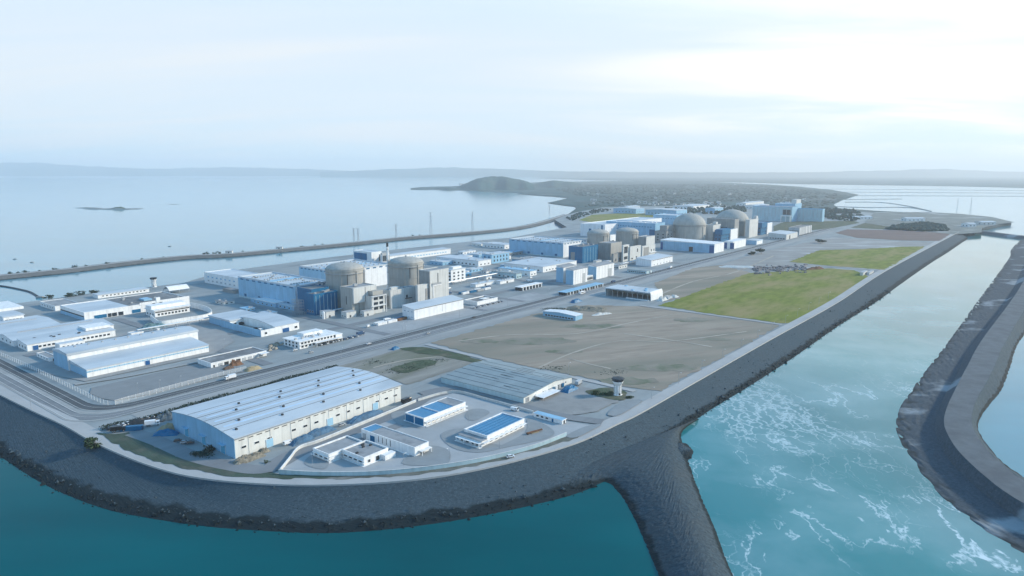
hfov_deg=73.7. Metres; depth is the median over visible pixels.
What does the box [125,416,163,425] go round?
scrap pile
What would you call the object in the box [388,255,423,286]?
reactor building
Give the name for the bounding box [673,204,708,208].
store
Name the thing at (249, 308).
shed
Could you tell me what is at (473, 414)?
parking apron
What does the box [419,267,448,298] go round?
fuel building
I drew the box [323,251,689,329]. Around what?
site road
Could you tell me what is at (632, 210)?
store
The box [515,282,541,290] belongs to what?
shed
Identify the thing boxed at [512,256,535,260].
shed
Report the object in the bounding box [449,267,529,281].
pipe rack
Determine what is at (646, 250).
door
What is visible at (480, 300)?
store
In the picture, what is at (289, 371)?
kerb
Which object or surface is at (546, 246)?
turbine hall
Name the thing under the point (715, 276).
dirt track
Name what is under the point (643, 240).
fuel building
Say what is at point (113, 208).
islet
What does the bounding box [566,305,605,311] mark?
rubble heap
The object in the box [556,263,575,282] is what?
pump house
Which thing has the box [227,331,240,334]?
site road
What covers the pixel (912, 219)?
store
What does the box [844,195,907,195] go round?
salt pan dike
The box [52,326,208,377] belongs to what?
storehouse
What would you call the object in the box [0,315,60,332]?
workshop
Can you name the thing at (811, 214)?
assembly hall
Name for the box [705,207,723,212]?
store
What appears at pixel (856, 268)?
field path
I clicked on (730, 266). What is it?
settling pond rim
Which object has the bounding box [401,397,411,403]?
parked truck
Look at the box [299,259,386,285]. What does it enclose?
turbine hall
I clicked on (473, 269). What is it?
shed
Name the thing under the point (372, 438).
door
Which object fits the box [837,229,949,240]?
ploughed field
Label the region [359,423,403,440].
yard road
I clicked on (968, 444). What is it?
jetty road
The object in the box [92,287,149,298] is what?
side shed
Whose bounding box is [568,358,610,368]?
dirt track
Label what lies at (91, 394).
fence
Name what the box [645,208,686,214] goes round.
store
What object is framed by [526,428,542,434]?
timber stack
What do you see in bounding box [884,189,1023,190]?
salt pan dike
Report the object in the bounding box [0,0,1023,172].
sky
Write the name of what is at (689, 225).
reactor building
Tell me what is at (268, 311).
shed
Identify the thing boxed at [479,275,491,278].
shed
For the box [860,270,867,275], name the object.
site hut
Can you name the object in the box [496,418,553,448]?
parking apron
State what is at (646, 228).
turbine hall
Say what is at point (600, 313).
rubble heap
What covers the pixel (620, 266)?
shed
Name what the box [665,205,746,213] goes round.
woodland
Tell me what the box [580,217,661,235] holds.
turbine hall
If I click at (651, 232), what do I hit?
door
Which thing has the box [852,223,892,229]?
grass field
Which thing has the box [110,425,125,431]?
parked truck
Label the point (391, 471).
boundary wall
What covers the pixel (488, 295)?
site road
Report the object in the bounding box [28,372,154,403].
road line
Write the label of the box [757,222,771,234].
electrical building
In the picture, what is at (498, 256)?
shed
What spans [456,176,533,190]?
headland hill
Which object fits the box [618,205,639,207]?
store
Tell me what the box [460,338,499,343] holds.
damp patch
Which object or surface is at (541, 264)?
shed
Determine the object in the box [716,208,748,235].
reactor building
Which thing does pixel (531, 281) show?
site road
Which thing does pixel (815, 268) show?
rubble heap
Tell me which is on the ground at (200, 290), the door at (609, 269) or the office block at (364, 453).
the office block at (364, 453)
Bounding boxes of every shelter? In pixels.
[222,287,238,293]
[255,297,284,307]
[320,309,334,317]
[341,310,355,317]
[360,309,372,316]
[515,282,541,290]
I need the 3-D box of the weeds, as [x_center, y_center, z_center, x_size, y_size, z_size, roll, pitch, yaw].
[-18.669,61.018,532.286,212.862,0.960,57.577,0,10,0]
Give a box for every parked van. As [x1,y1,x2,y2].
[283,439,291,444]
[510,406,518,410]
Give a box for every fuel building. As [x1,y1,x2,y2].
[340,283,375,313]
[384,285,415,308]
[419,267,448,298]
[598,241,621,259]
[611,252,621,262]
[629,245,640,260]
[638,235,654,245]
[706,222,720,240]
[707,217,738,237]
[745,216,757,237]
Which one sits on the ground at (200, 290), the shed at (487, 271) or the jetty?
the shed at (487, 271)
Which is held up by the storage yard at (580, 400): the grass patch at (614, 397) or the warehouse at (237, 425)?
the grass patch at (614, 397)
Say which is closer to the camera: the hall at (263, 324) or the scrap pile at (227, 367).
the scrap pile at (227, 367)
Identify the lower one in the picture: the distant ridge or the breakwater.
the breakwater
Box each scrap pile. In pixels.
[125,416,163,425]
[139,323,166,330]
[156,411,172,420]
[223,365,233,369]
[229,359,242,365]
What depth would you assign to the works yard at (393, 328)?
697.26 m
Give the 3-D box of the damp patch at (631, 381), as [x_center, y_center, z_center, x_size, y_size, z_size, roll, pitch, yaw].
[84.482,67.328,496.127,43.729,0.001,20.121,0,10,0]
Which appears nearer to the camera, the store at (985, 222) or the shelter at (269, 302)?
the shelter at (269, 302)
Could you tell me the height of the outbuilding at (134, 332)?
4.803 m
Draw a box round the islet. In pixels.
[90,207,133,208]
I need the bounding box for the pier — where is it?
[0,285,43,297]
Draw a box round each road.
[0,228,829,409]
[0,228,835,419]
[0,234,953,483]
[24,242,656,356]
[112,318,271,364]
[126,390,445,473]
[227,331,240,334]
[236,302,389,335]
[259,392,447,471]
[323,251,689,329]
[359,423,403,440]
[383,293,486,310]
[418,386,603,423]
[424,268,577,286]
[449,290,523,301]
[944,281,1023,502]
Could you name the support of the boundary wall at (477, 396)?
on the ground at (200, 290)
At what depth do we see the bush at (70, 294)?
831.57 m
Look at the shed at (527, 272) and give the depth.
1006.26 m
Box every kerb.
[1,228,825,403]
[1,230,828,420]
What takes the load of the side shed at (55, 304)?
on the ground at (200, 290)
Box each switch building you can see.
[353,249,381,261]
[380,252,389,262]
[610,234,615,240]
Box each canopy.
[163,284,188,292]
[535,388,560,400]
[558,282,603,295]
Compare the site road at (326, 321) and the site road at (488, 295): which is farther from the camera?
the site road at (488, 295)
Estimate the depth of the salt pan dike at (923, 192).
5244.91 m
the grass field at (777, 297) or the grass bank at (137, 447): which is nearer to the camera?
the grass bank at (137, 447)
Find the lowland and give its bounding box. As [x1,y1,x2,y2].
[413,181,890,213]
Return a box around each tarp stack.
[151,428,178,436]
[288,434,314,446]
[307,426,336,437]
[346,410,382,423]
[559,384,578,392]
[570,298,581,302]
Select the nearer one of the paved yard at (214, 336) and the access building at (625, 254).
the paved yard at (214, 336)
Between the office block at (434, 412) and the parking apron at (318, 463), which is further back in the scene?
the office block at (434, 412)
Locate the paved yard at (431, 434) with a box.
[283,393,587,470]
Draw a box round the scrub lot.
[339,349,472,383]
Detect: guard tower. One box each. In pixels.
[150,277,156,286]
[611,373,624,395]
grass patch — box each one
[391,359,436,372]
[400,347,481,361]
[585,387,626,399]
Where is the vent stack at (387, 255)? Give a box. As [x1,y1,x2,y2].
[386,242,388,288]
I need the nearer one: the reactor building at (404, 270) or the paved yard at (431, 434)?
the paved yard at (431, 434)
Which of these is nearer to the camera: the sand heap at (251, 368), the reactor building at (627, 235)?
the sand heap at (251, 368)
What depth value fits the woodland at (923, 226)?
1791.35 m
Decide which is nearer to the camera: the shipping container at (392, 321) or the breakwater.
the shipping container at (392, 321)
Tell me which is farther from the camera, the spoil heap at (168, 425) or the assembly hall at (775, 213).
the assembly hall at (775, 213)
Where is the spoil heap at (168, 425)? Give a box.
[157,423,174,430]
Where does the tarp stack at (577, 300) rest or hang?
on the ground at (200, 290)
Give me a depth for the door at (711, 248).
1274.55 m
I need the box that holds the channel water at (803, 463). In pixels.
[681,235,1023,575]
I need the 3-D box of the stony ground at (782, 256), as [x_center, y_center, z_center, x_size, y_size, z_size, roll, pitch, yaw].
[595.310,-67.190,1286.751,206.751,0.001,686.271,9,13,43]
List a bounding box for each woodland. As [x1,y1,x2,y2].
[556,184,843,207]
[566,208,610,219]
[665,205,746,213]
[821,207,864,220]
[885,221,949,230]
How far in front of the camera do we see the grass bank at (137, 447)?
360.05 m
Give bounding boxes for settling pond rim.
[720,265,752,267]
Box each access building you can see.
[364,289,386,313]
[415,282,440,301]
[621,244,628,261]
[641,244,655,255]
[655,224,674,242]
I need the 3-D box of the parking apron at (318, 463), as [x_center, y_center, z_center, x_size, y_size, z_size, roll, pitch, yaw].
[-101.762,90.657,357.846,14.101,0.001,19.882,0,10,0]
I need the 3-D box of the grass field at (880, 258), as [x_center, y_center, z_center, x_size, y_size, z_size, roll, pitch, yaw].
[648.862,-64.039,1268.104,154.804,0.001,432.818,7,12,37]
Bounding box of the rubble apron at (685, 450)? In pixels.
[678,443,692,459]
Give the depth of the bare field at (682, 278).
962.50 m
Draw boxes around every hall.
[60,291,189,319]
[208,309,258,325]
[220,313,298,336]
[238,272,325,304]
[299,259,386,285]
[509,236,586,257]
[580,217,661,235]
[605,284,662,300]
[606,220,664,235]
[653,213,681,224]
[752,205,798,221]
[797,208,824,221]
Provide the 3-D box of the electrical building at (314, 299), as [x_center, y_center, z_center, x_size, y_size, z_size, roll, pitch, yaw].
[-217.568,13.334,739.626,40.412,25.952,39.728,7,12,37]
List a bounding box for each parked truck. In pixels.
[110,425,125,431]
[144,419,159,426]
[224,373,235,379]
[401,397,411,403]
[575,379,581,385]
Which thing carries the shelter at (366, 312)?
on the ground at (200, 290)
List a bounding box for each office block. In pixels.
[0,301,24,320]
[282,328,342,348]
[312,435,395,466]
[361,424,431,455]
[403,397,467,426]
[449,265,465,282]
[454,412,526,448]
[775,199,801,207]
[789,225,811,234]
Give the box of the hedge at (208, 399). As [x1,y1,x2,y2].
[99,364,337,429]
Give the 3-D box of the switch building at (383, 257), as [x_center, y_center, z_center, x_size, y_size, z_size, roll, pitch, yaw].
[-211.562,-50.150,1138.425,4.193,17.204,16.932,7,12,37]
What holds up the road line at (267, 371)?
on the road at (45, 385)
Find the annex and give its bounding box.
[144,300,190,316]
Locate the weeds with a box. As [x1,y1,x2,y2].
[367,357,626,374]
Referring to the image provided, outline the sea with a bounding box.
[0,177,1023,485]
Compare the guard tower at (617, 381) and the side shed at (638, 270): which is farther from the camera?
the side shed at (638, 270)
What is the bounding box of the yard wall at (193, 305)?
[150,302,211,324]
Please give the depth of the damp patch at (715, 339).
617.85 m
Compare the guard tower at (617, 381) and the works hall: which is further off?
the works hall
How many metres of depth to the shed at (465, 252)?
1255.67 m
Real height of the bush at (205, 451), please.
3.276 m
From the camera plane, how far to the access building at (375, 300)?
733.65 m
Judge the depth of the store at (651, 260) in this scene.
1113.88 m
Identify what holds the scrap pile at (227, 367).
on the ground at (200, 290)
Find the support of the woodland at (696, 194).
on the lowland
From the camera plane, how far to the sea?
2294.98 m
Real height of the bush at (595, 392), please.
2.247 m
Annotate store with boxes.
[380,247,450,261]
[402,295,463,319]
[463,295,497,304]
[613,207,643,213]
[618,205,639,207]
[636,253,672,266]
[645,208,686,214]
[660,238,723,252]
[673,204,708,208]
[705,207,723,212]
[724,238,745,248]
[736,201,763,205]
[745,204,769,208]
[746,238,762,244]
[768,230,797,239]
[852,216,871,218]
[901,217,924,220]
[961,222,975,226]
[974,221,995,224]
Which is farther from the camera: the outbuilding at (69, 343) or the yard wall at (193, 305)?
the yard wall at (193, 305)
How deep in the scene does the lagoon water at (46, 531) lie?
293.71 m
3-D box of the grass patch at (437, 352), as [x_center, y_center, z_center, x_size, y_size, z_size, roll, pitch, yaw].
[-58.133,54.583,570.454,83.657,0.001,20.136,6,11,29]
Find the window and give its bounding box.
[783,210,790,214]
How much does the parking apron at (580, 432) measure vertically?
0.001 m
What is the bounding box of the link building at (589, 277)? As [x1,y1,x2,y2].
[587,275,592,280]
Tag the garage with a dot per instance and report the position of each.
(245, 354)
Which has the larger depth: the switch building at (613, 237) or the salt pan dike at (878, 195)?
the salt pan dike at (878, 195)
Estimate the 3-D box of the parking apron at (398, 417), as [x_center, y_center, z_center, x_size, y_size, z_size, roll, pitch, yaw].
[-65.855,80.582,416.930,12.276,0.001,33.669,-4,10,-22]
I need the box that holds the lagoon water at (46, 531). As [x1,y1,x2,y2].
[0,458,658,575]
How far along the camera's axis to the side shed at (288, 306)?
758.19 m
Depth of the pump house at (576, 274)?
924.64 m
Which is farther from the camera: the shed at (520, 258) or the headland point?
the headland point
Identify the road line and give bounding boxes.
[1,232,820,419]
[1,233,812,413]
[1,233,814,416]
[1,243,768,406]
[2,236,798,410]
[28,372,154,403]
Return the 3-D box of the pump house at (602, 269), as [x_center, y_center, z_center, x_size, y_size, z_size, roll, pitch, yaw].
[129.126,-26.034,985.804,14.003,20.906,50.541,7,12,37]
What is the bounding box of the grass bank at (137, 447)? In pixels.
[97,432,343,478]
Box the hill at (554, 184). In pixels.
[534,180,580,187]
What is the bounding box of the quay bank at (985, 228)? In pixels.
[554,220,1010,229]
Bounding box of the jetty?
[896,239,1023,552]
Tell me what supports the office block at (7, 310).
on the ground at (200, 290)
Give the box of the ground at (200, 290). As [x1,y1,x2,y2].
[0,206,997,485]
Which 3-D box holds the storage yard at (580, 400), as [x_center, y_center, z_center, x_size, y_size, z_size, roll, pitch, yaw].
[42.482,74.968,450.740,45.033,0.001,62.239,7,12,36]
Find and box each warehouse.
[171,366,401,458]
[441,360,571,402]
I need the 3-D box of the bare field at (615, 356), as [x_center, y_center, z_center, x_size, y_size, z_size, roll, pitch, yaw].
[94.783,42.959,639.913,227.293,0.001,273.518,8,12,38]
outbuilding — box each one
[36,351,53,361]
[55,338,84,347]
[127,330,143,334]
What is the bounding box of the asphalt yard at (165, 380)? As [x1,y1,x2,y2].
[90,364,244,399]
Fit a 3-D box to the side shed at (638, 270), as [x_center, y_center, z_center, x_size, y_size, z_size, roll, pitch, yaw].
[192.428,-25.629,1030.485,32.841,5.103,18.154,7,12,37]
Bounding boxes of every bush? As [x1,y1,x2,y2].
[42,294,53,298]
[64,293,76,296]
[74,290,85,294]
[83,437,101,448]
[189,444,215,458]
[543,307,570,310]
[591,390,603,394]
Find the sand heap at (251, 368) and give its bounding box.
[244,365,262,371]
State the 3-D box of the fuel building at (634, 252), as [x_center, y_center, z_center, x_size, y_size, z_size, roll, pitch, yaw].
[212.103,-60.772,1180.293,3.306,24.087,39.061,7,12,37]
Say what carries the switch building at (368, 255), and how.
on the ground at (200, 290)
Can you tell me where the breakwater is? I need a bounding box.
[0,214,567,279]
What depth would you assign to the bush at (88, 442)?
376.06 m
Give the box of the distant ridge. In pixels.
[320,167,1023,176]
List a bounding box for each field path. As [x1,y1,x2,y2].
[425,344,635,391]
[639,305,781,324]
[827,266,885,270]
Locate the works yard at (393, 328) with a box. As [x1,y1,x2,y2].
[342,292,548,348]
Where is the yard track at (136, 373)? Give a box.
[74,361,197,384]
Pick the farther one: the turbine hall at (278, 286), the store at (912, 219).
the store at (912, 219)
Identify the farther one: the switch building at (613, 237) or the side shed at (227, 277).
the switch building at (613, 237)
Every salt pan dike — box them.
[836,206,928,210]
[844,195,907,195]
[879,202,929,210]
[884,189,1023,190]
[898,192,950,192]
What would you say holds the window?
in the assembly hall at (775, 213)
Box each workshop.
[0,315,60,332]
[0,318,113,346]
[16,322,115,350]
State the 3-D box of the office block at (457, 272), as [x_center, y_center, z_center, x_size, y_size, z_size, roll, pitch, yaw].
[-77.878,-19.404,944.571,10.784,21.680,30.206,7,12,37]
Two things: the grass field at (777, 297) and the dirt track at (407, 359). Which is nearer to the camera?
the dirt track at (407, 359)
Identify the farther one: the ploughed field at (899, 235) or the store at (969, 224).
the store at (969, 224)
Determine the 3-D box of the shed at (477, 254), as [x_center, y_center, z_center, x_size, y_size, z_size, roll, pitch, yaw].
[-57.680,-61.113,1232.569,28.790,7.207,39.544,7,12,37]
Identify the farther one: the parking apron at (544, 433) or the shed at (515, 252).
the shed at (515, 252)
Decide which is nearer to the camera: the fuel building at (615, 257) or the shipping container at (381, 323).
the shipping container at (381, 323)
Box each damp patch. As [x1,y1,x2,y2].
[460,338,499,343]
[500,337,576,344]
[545,349,582,353]
[560,324,624,328]
[598,377,658,384]
[620,364,697,370]
[674,317,715,321]
[700,337,730,340]
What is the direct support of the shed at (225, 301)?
on the ground at (200, 290)
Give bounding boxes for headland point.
[411,187,462,189]
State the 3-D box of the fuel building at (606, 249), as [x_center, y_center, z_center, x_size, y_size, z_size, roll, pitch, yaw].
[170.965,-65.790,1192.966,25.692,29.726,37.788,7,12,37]
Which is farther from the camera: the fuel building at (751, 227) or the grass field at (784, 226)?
the grass field at (784, 226)
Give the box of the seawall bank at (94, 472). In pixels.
[0,234,967,532]
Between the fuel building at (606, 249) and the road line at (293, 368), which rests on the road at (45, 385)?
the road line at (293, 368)
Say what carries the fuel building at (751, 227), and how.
on the ground at (200, 290)
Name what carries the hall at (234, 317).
on the ground at (200, 290)
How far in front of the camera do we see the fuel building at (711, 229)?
1501.46 m
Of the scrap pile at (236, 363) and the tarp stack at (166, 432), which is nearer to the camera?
the tarp stack at (166, 432)
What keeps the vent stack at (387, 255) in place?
on the ground at (200, 290)
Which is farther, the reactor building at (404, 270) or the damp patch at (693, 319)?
the reactor building at (404, 270)
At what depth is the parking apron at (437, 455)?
360.89 m
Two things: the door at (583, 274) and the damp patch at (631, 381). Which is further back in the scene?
the door at (583, 274)
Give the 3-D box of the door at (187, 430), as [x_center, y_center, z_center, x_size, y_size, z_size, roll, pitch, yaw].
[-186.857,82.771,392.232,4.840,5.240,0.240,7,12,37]
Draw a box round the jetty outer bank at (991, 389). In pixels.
[972,311,1023,479]
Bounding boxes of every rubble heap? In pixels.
[232,452,265,464]
[258,447,270,453]
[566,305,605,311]
[592,312,611,315]
[656,296,668,301]
[805,266,823,269]
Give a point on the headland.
(952, 221)
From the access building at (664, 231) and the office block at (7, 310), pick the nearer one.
the office block at (7, 310)
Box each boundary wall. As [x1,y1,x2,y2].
[278,432,566,475]
[280,399,415,468]
[418,390,533,412]
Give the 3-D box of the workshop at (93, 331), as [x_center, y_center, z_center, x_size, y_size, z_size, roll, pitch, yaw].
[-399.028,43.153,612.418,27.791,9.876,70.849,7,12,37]
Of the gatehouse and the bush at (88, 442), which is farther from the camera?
the gatehouse
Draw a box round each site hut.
[543,309,581,320]
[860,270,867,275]
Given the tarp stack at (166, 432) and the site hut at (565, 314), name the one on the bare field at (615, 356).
the site hut at (565, 314)
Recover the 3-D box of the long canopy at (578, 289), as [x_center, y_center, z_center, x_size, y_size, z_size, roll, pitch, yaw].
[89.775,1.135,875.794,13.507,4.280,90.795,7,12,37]
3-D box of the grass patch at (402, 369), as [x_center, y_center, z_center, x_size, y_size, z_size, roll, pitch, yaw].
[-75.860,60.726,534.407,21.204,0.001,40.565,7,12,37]
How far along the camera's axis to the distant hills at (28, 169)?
25325.18 m
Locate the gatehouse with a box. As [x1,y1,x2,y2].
[533,411,566,423]
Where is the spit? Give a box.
[570,419,732,575]
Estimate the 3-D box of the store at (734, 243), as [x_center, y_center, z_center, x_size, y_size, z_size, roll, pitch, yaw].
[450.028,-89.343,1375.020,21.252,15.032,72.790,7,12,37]
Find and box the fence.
[1,352,244,404]
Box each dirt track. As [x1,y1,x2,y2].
[373,356,442,367]
[459,314,672,340]
[538,331,746,367]
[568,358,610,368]
[624,333,712,346]
[663,256,772,293]
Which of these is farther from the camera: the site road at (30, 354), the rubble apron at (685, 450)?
the site road at (30, 354)
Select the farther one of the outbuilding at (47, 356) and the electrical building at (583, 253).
the electrical building at (583, 253)
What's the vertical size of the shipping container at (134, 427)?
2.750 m
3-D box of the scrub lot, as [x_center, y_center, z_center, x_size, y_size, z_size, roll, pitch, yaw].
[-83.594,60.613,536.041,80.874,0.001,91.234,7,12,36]
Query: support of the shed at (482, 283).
on the ground at (200, 290)
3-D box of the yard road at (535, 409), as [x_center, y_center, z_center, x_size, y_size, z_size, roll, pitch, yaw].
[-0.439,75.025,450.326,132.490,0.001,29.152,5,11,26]
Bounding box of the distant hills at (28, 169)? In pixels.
[0,162,340,175]
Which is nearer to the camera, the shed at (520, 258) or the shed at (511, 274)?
the shed at (511, 274)
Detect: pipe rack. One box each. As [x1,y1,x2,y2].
[136,317,208,331]
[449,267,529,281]
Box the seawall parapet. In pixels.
[0,234,954,485]
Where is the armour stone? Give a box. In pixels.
[0,289,890,534]
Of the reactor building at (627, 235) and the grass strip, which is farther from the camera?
the reactor building at (627, 235)
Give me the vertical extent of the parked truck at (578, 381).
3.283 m
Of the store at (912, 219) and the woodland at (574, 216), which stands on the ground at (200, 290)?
the woodland at (574, 216)
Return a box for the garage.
[197,347,269,367]
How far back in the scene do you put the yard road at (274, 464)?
392.63 m
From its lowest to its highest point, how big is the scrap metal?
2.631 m
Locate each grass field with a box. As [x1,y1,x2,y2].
[581,213,652,221]
[658,268,867,322]
[773,221,858,230]
[789,246,923,269]
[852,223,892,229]
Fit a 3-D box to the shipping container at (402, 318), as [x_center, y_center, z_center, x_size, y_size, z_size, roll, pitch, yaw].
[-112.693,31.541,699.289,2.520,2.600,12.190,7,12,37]
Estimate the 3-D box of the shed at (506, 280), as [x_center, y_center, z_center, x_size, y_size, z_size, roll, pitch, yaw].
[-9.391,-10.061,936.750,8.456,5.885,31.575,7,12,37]
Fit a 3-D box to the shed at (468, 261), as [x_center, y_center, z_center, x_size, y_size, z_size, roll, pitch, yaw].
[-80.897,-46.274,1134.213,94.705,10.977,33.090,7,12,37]
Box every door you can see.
[94,314,106,318]
[132,309,140,312]
[184,429,188,436]
[201,437,205,444]
[220,446,225,454]
[266,438,273,447]
[327,417,332,425]
[370,435,374,441]
[373,402,377,409]
[582,273,585,282]
[608,268,611,275]
[644,247,648,255]
[649,229,654,234]
[709,245,713,252]
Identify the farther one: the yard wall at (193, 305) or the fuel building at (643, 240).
the fuel building at (643, 240)
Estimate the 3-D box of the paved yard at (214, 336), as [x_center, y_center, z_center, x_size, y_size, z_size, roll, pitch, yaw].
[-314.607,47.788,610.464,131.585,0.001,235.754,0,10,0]
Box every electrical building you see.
[292,284,337,315]
[569,243,597,262]
[714,228,737,241]
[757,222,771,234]
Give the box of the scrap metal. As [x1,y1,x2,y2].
[752,264,807,275]
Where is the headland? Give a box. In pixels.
[864,212,1011,233]
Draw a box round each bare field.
[431,305,778,390]
[654,265,749,301]
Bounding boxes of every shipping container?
[119,424,143,431]
[376,321,386,325]
[387,319,396,322]
[397,316,406,320]
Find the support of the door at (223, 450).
in the warehouse at (237, 425)
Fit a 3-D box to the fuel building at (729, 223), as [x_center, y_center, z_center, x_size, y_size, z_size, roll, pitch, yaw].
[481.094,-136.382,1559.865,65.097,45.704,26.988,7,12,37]
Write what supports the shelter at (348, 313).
on the ground at (200, 290)
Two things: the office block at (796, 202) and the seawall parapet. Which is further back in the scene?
the office block at (796, 202)
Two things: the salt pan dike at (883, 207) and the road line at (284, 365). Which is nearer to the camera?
the road line at (284, 365)
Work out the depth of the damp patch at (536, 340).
612.35 m
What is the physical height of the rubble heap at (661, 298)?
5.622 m
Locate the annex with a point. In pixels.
(167, 308)
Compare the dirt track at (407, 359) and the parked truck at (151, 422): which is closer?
the parked truck at (151, 422)
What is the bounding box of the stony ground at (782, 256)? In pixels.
[722,237,931,271]
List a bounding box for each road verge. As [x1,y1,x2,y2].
[0,228,831,412]
[131,231,832,417]
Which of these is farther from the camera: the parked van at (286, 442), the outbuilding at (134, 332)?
the outbuilding at (134, 332)
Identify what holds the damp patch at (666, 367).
on the bare field at (615, 356)
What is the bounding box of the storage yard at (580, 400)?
[528,384,617,414]
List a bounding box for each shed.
[40,298,78,310]
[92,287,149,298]
[204,269,257,288]
[215,298,234,304]
[239,306,254,310]
[250,297,298,310]
[258,310,276,313]
[429,259,453,265]
[436,255,490,266]
[457,249,475,254]
[465,267,482,271]
[467,251,488,257]
[470,280,494,286]
[471,242,484,245]
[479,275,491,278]
[481,269,495,272]
[482,251,508,263]
[483,242,508,248]
[492,269,521,278]
[496,277,514,283]
[498,266,536,275]
[505,257,576,271]
[506,250,522,255]
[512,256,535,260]
[614,263,626,268]
[627,268,651,273]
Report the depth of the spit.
323.78 m
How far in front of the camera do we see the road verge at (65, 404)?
504.31 m
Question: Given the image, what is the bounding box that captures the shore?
[544,177,1023,187]
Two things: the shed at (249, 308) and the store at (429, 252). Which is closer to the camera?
the shed at (249, 308)
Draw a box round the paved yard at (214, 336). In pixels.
[21,314,233,380]
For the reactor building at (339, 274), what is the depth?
759.21 m
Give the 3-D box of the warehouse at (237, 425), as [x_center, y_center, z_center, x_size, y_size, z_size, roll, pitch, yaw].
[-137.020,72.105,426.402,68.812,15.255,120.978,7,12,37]
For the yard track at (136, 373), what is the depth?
510.39 m
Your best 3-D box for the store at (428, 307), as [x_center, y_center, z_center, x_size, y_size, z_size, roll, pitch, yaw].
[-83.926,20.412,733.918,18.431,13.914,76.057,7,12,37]
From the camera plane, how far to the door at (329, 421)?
408.62 m
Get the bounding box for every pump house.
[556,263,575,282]
[566,265,587,284]
[588,261,613,278]
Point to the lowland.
(578, 202)
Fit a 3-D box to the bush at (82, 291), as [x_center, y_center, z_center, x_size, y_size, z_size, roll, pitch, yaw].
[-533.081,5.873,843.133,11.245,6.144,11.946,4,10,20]
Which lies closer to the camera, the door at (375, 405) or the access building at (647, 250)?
the door at (375, 405)
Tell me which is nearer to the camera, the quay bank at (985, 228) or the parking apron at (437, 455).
the parking apron at (437, 455)
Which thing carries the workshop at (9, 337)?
on the ground at (200, 290)
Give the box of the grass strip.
[315,437,577,479]
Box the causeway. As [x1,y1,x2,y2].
[967,230,1023,238]
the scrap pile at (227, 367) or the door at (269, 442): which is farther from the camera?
the scrap pile at (227, 367)
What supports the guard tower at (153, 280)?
on the ground at (200, 290)
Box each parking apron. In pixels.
[304,455,328,468]
[391,410,420,427]
[401,445,450,464]
[441,428,500,451]
[465,409,489,420]
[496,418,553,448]
[567,424,600,437]
[608,399,641,415]
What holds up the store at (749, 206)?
on the ground at (200, 290)
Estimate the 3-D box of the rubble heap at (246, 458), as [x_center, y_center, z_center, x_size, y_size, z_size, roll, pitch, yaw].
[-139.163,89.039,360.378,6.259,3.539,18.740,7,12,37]
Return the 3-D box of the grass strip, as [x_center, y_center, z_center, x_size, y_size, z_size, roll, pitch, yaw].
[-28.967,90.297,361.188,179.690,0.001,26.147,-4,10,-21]
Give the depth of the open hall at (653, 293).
825.72 m
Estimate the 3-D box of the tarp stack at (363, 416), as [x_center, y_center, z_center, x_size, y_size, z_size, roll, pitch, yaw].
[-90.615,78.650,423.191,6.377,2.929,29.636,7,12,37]
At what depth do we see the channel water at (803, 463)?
381.67 m
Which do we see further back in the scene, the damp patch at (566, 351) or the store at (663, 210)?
the store at (663, 210)
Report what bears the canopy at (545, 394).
on the ground at (200, 290)
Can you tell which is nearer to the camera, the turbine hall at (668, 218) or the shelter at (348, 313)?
the shelter at (348, 313)
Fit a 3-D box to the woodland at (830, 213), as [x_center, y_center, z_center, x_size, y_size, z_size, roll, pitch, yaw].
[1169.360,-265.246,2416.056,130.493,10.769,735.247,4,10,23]
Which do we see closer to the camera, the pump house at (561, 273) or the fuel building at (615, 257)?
the pump house at (561, 273)
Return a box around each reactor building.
[324,261,364,307]
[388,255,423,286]
[587,228,609,243]
[616,226,638,246]
[673,212,705,239]
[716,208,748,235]
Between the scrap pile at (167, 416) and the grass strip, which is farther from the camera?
the scrap pile at (167, 416)

